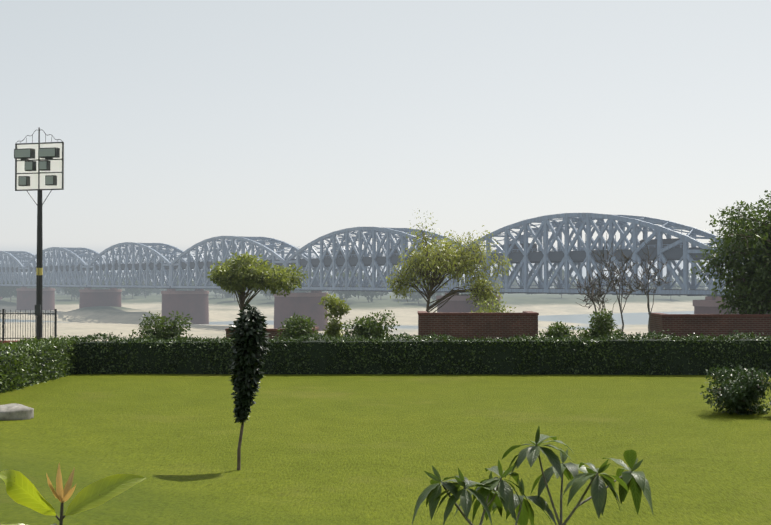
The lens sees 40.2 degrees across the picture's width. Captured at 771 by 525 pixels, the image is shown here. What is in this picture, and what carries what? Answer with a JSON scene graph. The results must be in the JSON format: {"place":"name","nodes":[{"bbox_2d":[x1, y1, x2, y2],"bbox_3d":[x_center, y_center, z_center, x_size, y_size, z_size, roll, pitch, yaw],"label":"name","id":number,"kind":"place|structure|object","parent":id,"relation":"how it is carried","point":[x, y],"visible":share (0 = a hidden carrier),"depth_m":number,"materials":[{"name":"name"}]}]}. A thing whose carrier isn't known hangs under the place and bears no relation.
{"place":"outdoors","nodes":[
{"label":"outdoors","id":0,"kind":"place"},
{"bbox_2d":[0,213,743,295],"bbox_3d":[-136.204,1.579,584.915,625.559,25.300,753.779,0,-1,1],"label":"bridge","id":1,"kind":"structure","parent":0,"point":[63,270],"depth_m":401.74,"materials":[{"name":"metal"}]},
{"bbox_2d":[51,238,682,265],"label":"vehicles","id":2,"kind":"object","parent":1,"relation":"on","point":[652,243],"visible":0.12,"depth_m":346.34,"materials":[{"name":"grey metal"}]},
{"bbox_2d":[0,281,770,524],"bbox_3d":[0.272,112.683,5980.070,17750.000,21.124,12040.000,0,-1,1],"label":"ground sheet","id":3,"kind":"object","parent":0,"point":[343,449],"visible":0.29,"depth_m":21.37,"materials":[{"name":"green plant"}]},
{"bbox_2d":[0,403,33,420],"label":"rock","id":4,"kind":"object","parent":3,"relation":"on","point":[13,411],"visible":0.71,"depth_m":23.79,"materials":[{"name":"grey stone"}]},
{"bbox_2d":[0,309,56,343],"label":"park railing","id":5,"kind":"object","parent":3,"relation":"on","point":[3,313],"visible":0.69,"depth_m":48.11,"materials":[{"name":"grey metal"}]},
{"bbox_2d":[14,127,63,339],"bbox_3d":[-16.493,-0.463,50.077,2.596,11.929,0.712,0,-1,15],"label":"floodlight mast","id":6,"kind":"object","parent":3,"relation":"on","point":[39,166],"visible":0.88,"depth_m":50.06,"materials":[{"name":"black"}]},
{"bbox_2d":[0,333,82,392],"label":"hedge","id":7,"kind":"object","parent":3,"relation":"on","point":[24,362],"visible":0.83,"depth_m":32.20,"materials":[{"name":"green plant"}]},
{"bbox_2d":[0,463,145,524],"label":"plant","id":8,"kind":"object","parent":3,"relation":"on","point":[21,489],"visible":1,"depth_m":2.81,"materials":[{"name":"green plant"}]},
{"bbox_2d":[129,310,192,340],"bbox_3d":[-8.950,2.937,41.873,2.730,2.082,2.174,0,-1,1],"label":"bush","id":9,"kind":"object","parent":3,"relation":"on","point":[173,330],"visible":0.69,"depth_m":41.70,"materials":[{"name":"green plant"}]},
{"bbox_2d":[227,302,269,469],"bbox_3d":[-2.264,2.076,17.472,0.742,2.863,0.772,0,-1,1],"label":"columnar tree","id":10,"kind":"object","parent":3,"relation":"on","point":[248,347],"visible":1,"depth_m":17.36,"materials":[{"name":"green plant"}]},
{"bbox_2d":[208,252,308,317],"bbox_3d":[-6.657,2.702,55.034,5.227,6.775,4.273,0,-1,1],"label":"tree","id":11,"kind":"object","parent":3,"relation":"on","point":[242,275],"visible":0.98,"depth_m":54.09,"materials":[{"name":"green plant"}]},
{"bbox_2d":[225,327,318,340],"bbox_3d":[-5.442,4.191,51.103,4.239,2.057,2.530,0,-1,1],"label":"brick planter","id":12,"kind":"object","parent":3,"relation":"on","point":[273,332],"visible":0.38,"depth_m":49.88,"materials":[{"name":"brown brick"}]},
{"bbox_2d":[276,312,323,340],"bbox_3d":[-3.460,2.992,42.885,2.350,1.987,2.082,0,-1,1],"label":"bush","id":13,"kind":"object","parent":3,"relation":"on","point":[296,326],"visible":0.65,"depth_m":42.50,"materials":[{"name":"green plant"}]},
{"bbox_2d":[318,293,350,339],"bbox_3d":[-2.131,2.640,44.305,1.238,2.743,1.454,1,-1,-35],"label":"bush wood","id":14,"kind":"object","parent":3,"relation":"on","point":[337,306],"visible":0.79,"depth_m":44.16,"materials":[{"name":"green plant"}]},
{"bbox_2d":[0,268,732,303],"bbox_3d":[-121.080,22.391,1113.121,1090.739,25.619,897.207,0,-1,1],"label":"bank trees","id":15,"kind":"object","parent":3,"relation":"on","point":[5,291],"visible":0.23,"depth_m":803.19,"materials":[{"name":"green plant"}]},
{"bbox_2d":[340,309,399,339],"bbox_3d":[-0.744,2.921,42.275,2.204,2.130,2.143,1,-1,-34],"label":"bush","id":16,"kind":"object","parent":3,"relation":"on","point":[369,327],"visible":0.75,"depth_m":41.95,"materials":[{"name":"green plant"}]},
{"bbox_2d":[0,286,767,330],"bbox_3d":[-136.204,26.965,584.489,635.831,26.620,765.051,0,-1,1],"label":"bridge piers","id":17,"kind":"structure","parent":3,"relation":"on","point":[194,304],"depth_m":532.08,"materials":[{"name":"grey concrete"}]},
{"bbox_2d":[70,329,770,374],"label":"hedge","id":18,"kind":"object","parent":3,"relation":"on","point":[636,354],"visible":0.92,"depth_m":35.41,"materials":[{"name":"green plant"}]},
{"bbox_2d":[386,208,512,312],"bbox_3d":[3.530,1.522,57.669,5.996,8.925,5.204,1,-1,-34],"label":"tree","id":19,"kind":"object","parent":3,"relation":"on","point":[453,262],"visible":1,"depth_m":57.48,"materials":[{"name":"green plant"}]},
{"bbox_2d":[418,311,538,339],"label":"brick wall","id":20,"kind":"structure","parent":3,"relation":"on","point":[470,325],"depth_m":44.69,"materials":[{"name":"brown brick"}]},
{"bbox_2d":[471,298,515,312],"bbox_3d":[5.010,2.900,51.552,2.688,2.475,2.343,0,-1,1],"label":"bush","id":21,"kind":"object","parent":3,"relation":"on","point":[490,310],"visible":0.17,"depth_m":51.44,"materials":[{"name":"green plant"}]},
{"bbox_2d":[412,426,652,524],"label":"plant","id":22,"kind":"object","parent":3,"relation":"on","point":[500,496],"visible":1,"depth_m":3.76,"materials":[{"name":"green plant"}]},
{"bbox_2d":[534,321,574,339],"bbox_3d":[6.779,3.141,41.649,1.796,1.674,1.653,0,-1,-21],"label":"bush","id":23,"kind":"object","parent":3,"relation":"on","point":[556,330],"visible":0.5,"depth_m":41.52,"materials":[{"name":"green plant"}]},
{"bbox_2d":[564,308,624,338],"bbox_3d":[8.095,2.862,41.030,2.577,2.216,1.875,0,-1,1],"label":"bush","id":24,"kind":"object","parent":3,"relation":"on","point":[603,325],"visible":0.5,"depth_m":40.82,"materials":[{"name":"green plant"}]},
{"bbox_2d":[577,264,625,335],"bbox_3d":[8.887,2.047,43.146,2.190,3.996,2.134,0,-1,1],"label":"bare tree","id":25,"kind":"object","parent":3,"relation":"on","point":[590,297],"visible":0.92,"depth_m":43.16,"materials":[{"name":"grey plant"}]},
{"bbox_2d":[568,263,636,315],"bbox_3d":[9.076,1.909,44.340,2.886,4.308,1.584,0,-1,1],"label":"bare tree","id":26,"kind":"object","parent":3,"relation":"on","point":[602,294],"visible":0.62,"depth_m":44.21,"materials":[{"name":"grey plant"}]},
{"bbox_2d":[591,236,641,331],"bbox_3d":[9.455,1.399,43.611,1.497,5.294,2.110,1,-1,-38],"label":"bare tree","id":27,"kind":"object","parent":3,"relation":"on","point":[619,272],"visible":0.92,"depth_m":43.47,"materials":[{"name":"plant"}]},
{"bbox_2d":[630,242,671,332],"bbox_3d":[11.066,1.530,43.759,1.999,5.031,1.833,0,-1,1],"label":"bare tree","id":28,"kind":"object","parent":3,"relation":"on","point":[647,272],"visible":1,"depth_m":43.87,"materials":[{"name":"plant"}]},
{"bbox_2d":[648,313,770,338],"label":"brick wall","id":29,"kind":"structure","parent":3,"relation":"on","point":[680,325],"depth_m":44.98,"materials":[{"name":"brown brick"}]},
{"bbox_2d":[690,190,770,313],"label":"tree","id":30,"kind":"object","parent":3,"relation":"on","point":[750,279],"visible":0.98,"depth_m":46.92,"materials":[{"name":"green plant"}]},
{"bbox_2d":[700,364,770,414],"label":"bush","id":31,"kind":"object","parent":3,"relation":"on","point":[740,392],"visible":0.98,"depth_m":24.66,"materials":[{"name":"green plant"}]},
{"bbox_2d":[0,0,770,280],"label":"sky","id":32,"kind":"structure","parent":0,"point":[181,124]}
]}

